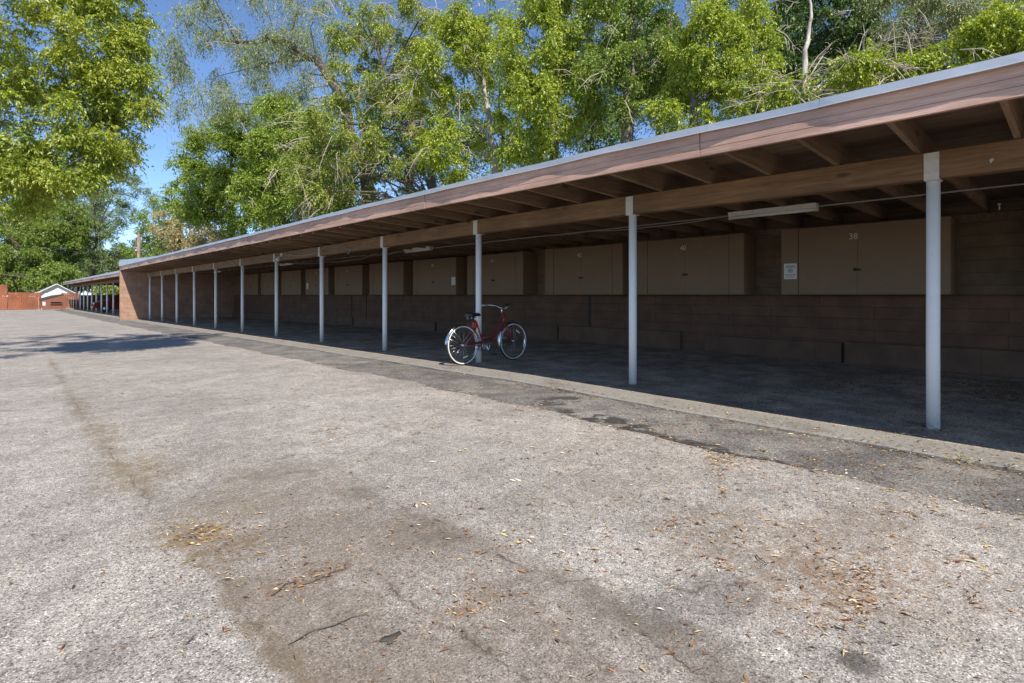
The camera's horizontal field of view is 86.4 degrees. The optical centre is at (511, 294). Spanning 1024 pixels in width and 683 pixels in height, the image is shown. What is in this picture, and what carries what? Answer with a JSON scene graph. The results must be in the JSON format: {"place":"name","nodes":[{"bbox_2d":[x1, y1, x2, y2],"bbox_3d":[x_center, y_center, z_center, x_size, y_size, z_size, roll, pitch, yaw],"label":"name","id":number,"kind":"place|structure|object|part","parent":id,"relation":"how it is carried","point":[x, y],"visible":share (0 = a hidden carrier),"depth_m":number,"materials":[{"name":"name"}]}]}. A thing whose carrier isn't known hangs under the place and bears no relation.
{"place":"outdoors","nodes":[
{"label":"outdoors","id":0,"kind":"place"},
{"bbox_2d":[0,0,1021,296],"label":"sky","id":1,"kind":"structure","parent":0,"point":[154,179],"materials":[{"name":"blue"}]},
{"bbox_2d":[0,309,1023,682],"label":"parking lot","id":2,"kind":"structure","parent":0,"point":[60,447],"depth_m":2.53,"materials":[{"name":"grey asphalt"}]},
{"bbox_2d":[39,294,66,308],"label":"dumpster","id":3,"kind":"object","parent":2,"relation":"on","point":[58,301],"visible":1,"depth_m":54.78,"materials":[{"name":"brick"}]},
{"bbox_2d":[271,581,289,595],"bbox_3d":[-0.897,1.147,2.133,0.027,0.011,0.104,0,0,14],"label":"fallen twig","id":4,"kind":"object","parent":2,"relation":"on","point":[281,587],"visible":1,"depth_m":2.13,"materials":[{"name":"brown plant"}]},
{"bbox_2d":[288,629,316,644],"bbox_3d":[-0.698,1.149,1.835,0.027,0.011,0.104,0,0,38],"label":"fallen twig","id":5,"kind":"object","parent":2,"relation":"on","point":[300,636],"visible":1,"depth_m":1.83,"materials":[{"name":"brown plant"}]},
{"bbox_2d":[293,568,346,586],"bbox_3d":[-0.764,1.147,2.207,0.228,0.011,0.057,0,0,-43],"label":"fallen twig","id":6,"kind":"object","parent":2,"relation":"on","point":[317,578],"visible":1,"depth_m":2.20,"materials":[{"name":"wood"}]},
{"bbox_2d":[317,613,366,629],"bbox_3d":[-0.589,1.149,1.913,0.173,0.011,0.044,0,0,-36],"label":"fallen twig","id":7,"kind":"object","parent":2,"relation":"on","point":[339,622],"visible":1,"depth_m":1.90,"materials":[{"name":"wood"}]},
{"bbox_2d":[379,630,401,643],"bbox_3d":[-0.406,1.154,1.839,0.049,0.007,0.078,0,0,32],"label":"dead leaf","id":8,"kind":"object","parent":2,"relation":"on","point":[389,639],"visible":1,"depth_m":1.83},
{"bbox_2d":[0,342,1023,682],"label":"fallen leaves","id":9,"kind":"object","parent":2,"relation":"on","point":[1012,400],"visible":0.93,"depth_m":2.86,"materials":[{"name":"brown plant"}]},
{"bbox_2d":[51,309,1023,515],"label":"apron strip","id":10,"kind":"object","parent":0,"point":[750,444],"visible":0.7,"depth_m":4.58,"materials":[{"name":"concrete"}]},
{"bbox_2d":[944,454,986,466],"bbox_3d":[3.190,1.162,3.838,0.209,0.038,0.239,0,0,-43],"label":"weed","id":11,"kind":"object","parent":10,"relation":"on","point":[963,459],"visible":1,"depth_m":3.84,"materials":[{"name":"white plant"}]},
{"bbox_2d":[72,309,1023,454],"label":"carport floor","id":12,"kind":"structure","parent":0,"point":[704,376],"depth_m":7.57,"materials":[{"name":"concrete"}]},
{"bbox_2d":[63,271,118,314],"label":"carport","id":13,"kind":"object","parent":12,"relation":"on","point":[106,279],"visible":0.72,"depth_m":45.40,"materials":[{"name":"paint"}]},
{"bbox_2d":[90,294,118,311],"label":"parked car","id":14,"kind":"object","parent":12,"relation":"on","point":[97,304],"visible":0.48,"depth_m":45.15,"materials":[{"name":"red paint"}]},
{"bbox_2d":[445,304,526,364],"bbox_3d":[-0.402,0.645,9.221,1.797,0.986,0.632,0,-2,-43],"label":"bicycle","id":15,"kind":"object","parent":12,"relation":"on","point":[499,334],"visible":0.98,"depth_m":9.06,"materials":[{"name":"metal"}]},
{"bbox_2d":[119,51,1023,429],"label":"carport","id":16,"kind":"object","parent":12,"relation":"on","point":[931,137],"visible":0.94,"depth_m":8.19,"materials":[{"name":"paint"}]},
{"bbox_2d":[244,273,260,294],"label":"storage locker","id":17,"kind":"object","parent":16,"relation":"on","point":[252,284],"visible":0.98,"depth_m":29.54,"materials":[{"name":"paint"}]},
{"bbox_3d":[-14.275,-0.575,29.759,0.051,1.113,1.760,0,0,-43],"label":"door","id":18,"kind":"part","parent":17,"relation":"part of","materials":[{"name":"paint"}]},
{"bbox_2d":[261,272,280,294],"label":"storage locker","id":19,"kind":"object","parent":16,"relation":"on","point":[267,283],"visible":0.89,"depth_m":27.68,"materials":[{"name":"paint"}]},
{"bbox_3d":[-12.358,-0.575,27.718,0.051,1.113,1.760,0,0,-43],"label":"door","id":20,"kind":"part","parent":19,"relation":"part of","materials":[{"name":"paint"}]},
{"bbox_2d":[281,270,304,294],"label":"storage locker","id":21,"kind":"object","parent":16,"relation":"on","point":[292,282],"visible":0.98,"depth_m":25.41,"materials":[{"name":"paint"}]},
{"bbox_3d":[-10.407,-0.575,25.640,0.051,1.113,1.760,0,0,-43],"label":"door","id":22,"kind":"part","parent":21,"relation":"part of","materials":[{"name":"paint"}]},
{"bbox_2d":[283,244,349,255],"bbox_3d":[-5.073,-1.081,13.958,0.084,0.271,4.107,0,0,-43],"label":"cable","id":23,"kind":"object","parent":16,"relation":"hanging from","point":[318,251],"visible":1,"depth_m":13.69,"materials":[{"name":"black rubber"}]},
{"bbox_2d":[305,268,334,294],"bbox_3d":[-8.265,-0.574,23.742,0.575,1.135,2.330,0,0,-43],"label":"storage locker","id":24,"kind":"object","parent":16,"relation":"on","point":[312,278],"visible":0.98,"depth_m":23.42,"materials":[{"name":"paint"}]},
{"bbox_3d":[-8.456,-0.575,23.562,0.051,1.113,1.760,0,0,-43],"label":"door","id":25,"kind":"part","parent":24,"relation":"part of","materials":[{"name":"paint"}]},
{"bbox_2d":[291,250,402,263],"bbox_3d":[-5.691,-1.140,17.770,0.055,0.158,7.902,0,0,-43],"label":"cable","id":26,"kind":"object","parent":16,"relation":"hanging from","point":[344,261],"visible":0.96,"depth_m":17.25,"materials":[{"name":"grey rubber"}]},
{"bbox_2d":[335,265,368,294],"bbox_3d":[-6.266,-0.574,21.613,0.575,1.135,2.330,0,0,-43],"label":"storage locker","id":27,"kind":"object","parent":16,"relation":"on","point":[352,280],"visible":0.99,"depth_m":21.16,"materials":[{"name":"paint"}]},
{"bbox_3d":[-6.457,-0.575,21.434,0.051,1.113,1.760,0,0,-43],"label":"door","id":28,"kind":"part","parent":27,"relation":"part of","materials":[{"name":"paint"}]},
{"bbox_2d":[369,261,412,294],"bbox_3d":[-4.295,-0.574,19.514,0.575,1.135,2.330,0,0,-43],"label":"storage locker","id":29,"kind":"object","parent":16,"relation":"on","point":[399,278],"visible":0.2,"depth_m":18.95,"materials":[{"name":"paint"}]},
{"bbox_3d":[-4.486,-0.575,19.334,0.051,1.113,1.760,0,0,-43],"label":"door","id":30,"kind":"part","parent":29,"relation":"part of","materials":[{"name":"paint"}]},
{"bbox_2d":[404,246,433,252],"bbox_3d":[-2.495,-1.203,14.489,0.139,0.110,1.228,0,0,-43],"label":"ceiling light","id":31,"kind":"object","parent":16,"relation":"attached to","point":[427,248],"visible":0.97,"depth_m":14.36,"materials":[{"name":"white plastic"}]},
{"bbox_2d":[413,257,466,294],"bbox_3d":[-2.289,-0.574,17.378,0.575,1.135,2.330,0,0,-43],"label":"storage locker","id":32,"kind":"object","parent":16,"relation":"on","point":[432,276],"visible":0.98,"depth_m":16.93,"materials":[{"name":"paint"}]},
{"bbox_3d":[-2.480,-0.575,17.199,0.051,1.113,1.760,0,0,-43],"label":"door","id":33,"kind":"part","parent":32,"relation":"part of","materials":[{"name":"paint"}]},
{"bbox_2d":[451,277,454,284],"bbox_3d":[-1.770,-0.420,16.445,0.004,0.240,0.200,0,0,-43],"label":"notice sign","id":34,"kind":"object","parent":32,"relation":"attached to","point":[452,280],"visible":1,"depth_m":16.45,"materials":[{"name":"white paper"}]},
{"bbox_2d":[467,251,536,294],"bbox_3d":[-0.324,-0.574,15.286,0.575,1.135,2.330,0,0,-43],"label":"storage locker","id":35,"kind":"object","parent":16,"relation":"on","point":[513,273],"visible":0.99,"depth_m":14.76,"materials":[{"name":"paint"}]},
{"bbox_3d":[-0.516,-0.575,15.106,0.051,1.113,1.760,0,0,-43],"label":"door","id":36,"kind":"part","parent":35,"relation":"part of","materials":[{"name":"paint"}]},
{"bbox_2d":[545,243,628,294],"bbox_3d":[1.818,-0.574,13.004,0.575,1.135,2.330,0,0,-43],"label":"storage locker","id":37,"kind":"object","parent":16,"relation":"on","point":[595,270],"visible":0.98,"depth_m":12.68,"materials":[{"name":"paint"}]},
{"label":"door","id":38,"kind":"part","parent":37,"relation":"part of","materials":[{"name":"paint"}]},
{"bbox_2d":[207,183,1023,272],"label":"conduit","id":39,"kind":"object","parent":16,"relation":"attached to","point":[727,215],"visible":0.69,"depth_m":8.49,"materials":[{"name":"grey metal"}]},
{"bbox_2d":[547,215,725,235],"bbox_3d":[1.940,-1.177,9.643,0.124,0.080,3.803,0,0,-42],"label":"cable","id":40,"kind":"object","parent":16,"relation":"hanging from","point":[641,227],"visible":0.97,"depth_m":9.25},
{"bbox_2d":[637,233,755,294],"bbox_3d":[3.653,-0.574,11.051,0.575,1.135,2.330,0,0,-43],"label":"storage locker","id":41,"kind":"object","parent":16,"relation":"on","point":[716,265],"visible":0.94,"depth_m":10.68,"materials":[{"name":"paint"}]},
{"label":"door","id":42,"kind":"part","parent":41,"relation":"part of","materials":[{"name":"paint"}]},
{"bbox_2d":[728,202,818,219],"bbox_3d":[3.735,-1.195,7.856,0.139,0.110,1.228,0,0,-43],"label":"ceiling light","id":43,"kind":"object","parent":16,"relation":"attached to","point":[798,208],"visible":1,"depth_m":7.77,"materials":[{"name":"white plastic"}]},
{"bbox_2d":[781,216,956,294],"bbox_3d":[5.700,-0.574,8.871,0.575,1.135,2.330,0,0,-43],"label":"storage locker","id":44,"kind":"object","parent":16,"relation":"on","point":[882,258],"visible":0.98,"depth_m":8.60,"materials":[{"name":"paint"}]},
{"bbox_2d":[784,263,796,278],"bbox_3d":[4.813,-0.410,9.431,0.010,0.270,0.210,0,0,-43],"label":"notice sign","id":45,"kind":"object","parent":44,"relation":"attached to","point":[790,270],"visible":1,"depth_m":9.43,"materials":[{"name":"white paper"}]},
{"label":"door","id":46,"kind":"part","parent":44,"relation":"part of","materials":[{"name":"paint"}]},
{"bbox_3d":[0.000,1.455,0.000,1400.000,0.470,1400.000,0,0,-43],"label":"ground","id":47,"kind":"structure","parent":0,"visible":0},
{"bbox_2d":[0,285,6,309],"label":"wood fence","id":48,"kind":"object","parent":47,"relation":"on","point":[3,297],"visible":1,"depth_m":54.84,"materials":[{"name":"orange wood"}]},
{"bbox_2d":[8,292,40,309],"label":"wood fence","id":49,"kind":"object","parent":47,"relation":"on","point":[30,300],"visible":0.91,"depth_m":55.92,"materials":[{"name":"brown wood"}]},
{"bbox_2d":[0,191,100,307],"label":"bushy tree","id":50,"kind":"object","parent":47,"relation":"on","point":[40,276],"visible":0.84,"depth_m":66.35,"materials":[{"name":"green plant"}]},
{"bbox_2d":[35,284,74,308],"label":"white garage","id":51,"kind":"structure","parent":47,"relation":"on","point":[55,289],"depth_m":61.40,"materials":[{"name":"white paint"}]},
{"bbox_2d":[44,293,66,307],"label":"garage door","id":52,"kind":"structure","parent":51,"relation":"in","point":[45,294],"depth_m":61.11,"materials":[{"name":"white paint"}]},
{"bbox_2d":[1,165,108,305],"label":"blue green tree","id":53,"kind":"object","parent":47,"relation":"on","point":[101,205],"visible":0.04,"depth_m":80.54,"materials":[{"name":"green plant"}]},
{"bbox_2d":[16,258,100,293],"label":"back tree","id":54,"kind":"object","parent":47,"relation":"on","point":[69,285],"visible":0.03,"depth_m":97.49,"materials":[{"name":"green plant"}]},
{"bbox_2d":[61,293,79,308],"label":"wood fence","id":55,"kind":"object","parent":47,"relation":"on","point":[70,305],"visible":0.65,"depth_m":58.49,"materials":[{"name":"brown wood"}]},
{"bbox_2d":[44,192,118,291],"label":"thin tree","id":56,"kind":"object","parent":47,"relation":"on","point":[73,287],"visible":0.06,"depth_m":85.93,"materials":[{"name":"green plant"}]},
{"bbox_2d":[0,0,175,234],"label":"leafy tree","id":57,"kind":"object","parent":47,"relation":"on","point":[122,43],"visible":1,"depth_m":9.18,"materials":[{"name":"green plant"}]},
{"bbox_2d":[63,250,118,292],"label":"back tree","id":58,"kind":"object","parent":47,"relation":"on","point":[89,287],"visible":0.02,"depth_m":97.77,"materials":[{"name":"green plant"}]},
{"bbox_2d":[47,169,158,289],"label":"thin tree","id":59,"kind":"object","parent":47,"relation":"on","point":[96,253],"visible":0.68,"depth_m":70.62,"materials":[{"name":"green plant"}]},
{"bbox_2d":[93,285,118,294],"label":"hedge","id":60,"kind":"object","parent":47,"relation":"on","point":[116,289],"visible":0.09,"depth_m":65.58,"materials":[{"name":"green plant"}]},
{"bbox_2d":[99,245,149,271],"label":"back tree","id":61,"kind":"object","parent":47,"relation":"on","point":[117,268],"visible":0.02,"depth_m":92.40,"materials":[{"name":"green plant"}]},
{"bbox_2d":[137,233,140,257],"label":"utility pole","id":62,"kind":"object","parent":47,"relation":"on","point":[138,246],"visible":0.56,"depth_m":59.89,"materials":[{"name":"brown wood"}]},
{"bbox_2d":[112,191,184,259],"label":"bushy tree","id":63,"kind":"object","parent":47,"relation":"on","point":[142,216],"visible":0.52,"depth_m":61.21,"materials":[{"name":"green plant"}]},
{"bbox_2d":[134,234,208,257],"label":"back tree","id":64,"kind":"object","parent":47,"relation":"on","point":[147,255],"visible":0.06,"depth_m":93.86,"materials":[{"name":"green plant"}]},
{"bbox_2d":[144,198,236,253],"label":"tree","id":65,"kind":"object","parent":47,"relation":"on","point":[180,243],"visible":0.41,"depth_m":44.31,"materials":[{"name":"green plant"}]},
{"bbox_2d":[155,96,301,241],"bbox_3d":[-18.625,-6.362,39.131,10.874,16.214,9.241,0,0,-43],"label":"maple tree","id":66,"kind":"object","parent":47,"relation":"on","point":[206,204],"visible":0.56,"depth_m":37.17,"materials":[{"name":"green plant"}]},
{"bbox_2d":[148,0,400,204],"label":"willow tree","id":67,"kind":"object","parent":47,"relation":"on","point":[277,40],"visible":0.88,"depth_m":30.46,"materials":[{"name":"green plant"}]},
{"bbox_2d":[222,89,366,230],"bbox_3d":[-11.474,-4.648,29.223,7.782,12.595,4.830,0,0,-13],"label":"green tree","id":68,"kind":"object","parent":47,"relation":"on","point":[254,208],"visible":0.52,"depth_m":28.18,"materials":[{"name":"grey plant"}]},
{"bbox_2d":[267,139,361,228],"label":"back tree","id":69,"kind":"object","parent":47,"relation":"on","point":[305,216],"visible":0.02,"depth_m":48.85,"materials":[{"name":"green plant"}]},
{"bbox_2d":[261,0,453,219],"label":"leaning tree","id":70,"kind":"object","parent":47,"relation":"on","point":[324,193],"visible":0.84,"depth_m":24.76,"materials":[{"name":"green plant"}]},
{"bbox_2d":[355,69,466,196],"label":"back tree","id":71,"kind":"object","parent":47,"relation":"on","point":[395,142],"visible":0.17,"depth_m":43.09,"materials":[{"name":"green plant"}]},
{"bbox_2d":[376,0,519,185],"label":"young tree","id":72,"kind":"object","parent":47,"relation":"on","point":[454,28],"visible":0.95,"depth_m":20.44,"materials":[{"name":"green plant"}]},
{"bbox_2d":[442,45,548,177],"bbox_3d":[-0.790,-7.882,38.067,9.000,19.082,6.883,0,0,-43],"label":"back tree","id":73,"kind":"object","parent":47,"relation":"on","point":[470,134],"visible":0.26,"depth_m":36.60,"materials":[{"name":"green plant"}]},
{"bbox_2d":[64,309,1023,472],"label":"kerb","id":74,"kind":"structure","parent":47,"relation":"on","point":[847,434],"depth_m":5.34,"materials":[{"name":"concrete"}]},
{"bbox_2d":[477,0,638,170],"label":"leafy tree","id":75,"kind":"object","parent":47,"relation":"on","point":[529,94],"visible":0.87,"depth_m":18.12,"materials":[{"name":"green plant"}]},
{"bbox_2d":[537,26,643,157],"bbox_3d":[4.608,-7.148,32.787,7.655,17.491,6.946,0,0,-43],"label":"back tree","id":76,"kind":"object","parent":47,"relation":"on","point":[615,133],"visible":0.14,"depth_m":31.43,"materials":[{"name":"green plant"}]},
{"bbox_2d":[553,0,718,154],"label":"shady tree","id":77,"kind":"object","parent":47,"relation":"on","point":[620,56],"visible":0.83,"depth_m":17.38,"materials":[{"name":"green plant"}]},
{"bbox_2d":[614,5,699,137],"bbox_3d":[8.427,-7.623,32.105,5.556,18.400,5.154,0,0,-43],"label":"back tree","id":78,"kind":"object","parent":47,"relation":"on","point":[678,23],"visible":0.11,"depth_m":31.09,"materials":[{"name":"green plant"}]},
{"bbox_2d":[634,0,801,135],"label":"sunlit tree","id":79,"kind":"object","parent":47,"relation":"on","point":[715,21],"visible":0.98,"depth_m":15.04,"materials":[{"name":"green plant"}]},
{"bbox_2d":[718,6,818,120],"bbox_3d":[12.772,-6.424,27.046,5.537,15.931,6.070,0,0,12],"label":"back tree","id":80,"kind":"object","parent":47,"relation":"on","point":[751,111],"visible":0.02,"depth_m":25.96,"materials":[{"name":"green plant"}]},
{"bbox_2d":[739,0,896,114],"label":"shady tree","id":81,"kind":"object","parent":47,"relation":"on","point":[800,12],"visible":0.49,"depth_m":18.25,"materials":[{"name":"green plant"}]},
{"bbox_2d":[711,0,936,114],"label":"bare tree","id":82,"kind":"object","parent":47,"relation":"on","point":[862,68],"visible":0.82,"depth_m":12.81,"materials":[{"name":"green plant"}]},
{"bbox_2d":[855,0,971,76],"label":"back tree","id":83,"kind":"object","parent":47,"relation":"on","point":[904,12],"visible":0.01,"depth_m":23.90,"materials":[{"name":"green plant"}]},
{"bbox_2d":[816,0,1023,93],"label":"willow tree","id":84,"kind":"object","parent":47,"relation":"on","point":[955,13],"visible":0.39,"depth_m":16.58,"materials":[{"name":"green plant"}]},
{"bbox_2d":[872,0,1023,86],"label":"sunlit tree","id":85,"kind":"object","parent":47,"relation":"on","point":[995,28],"visible":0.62,"depth_m":12.30,"materials":[{"name":"green plant"}]},
{"bbox_2d":[958,0,1023,64],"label":"back tree","id":86,"kind":"object","parent":47,"relation":"on","point":[1006,4],"depth_m":23.57,"materials":[{"name":"green plant"}]}
]}

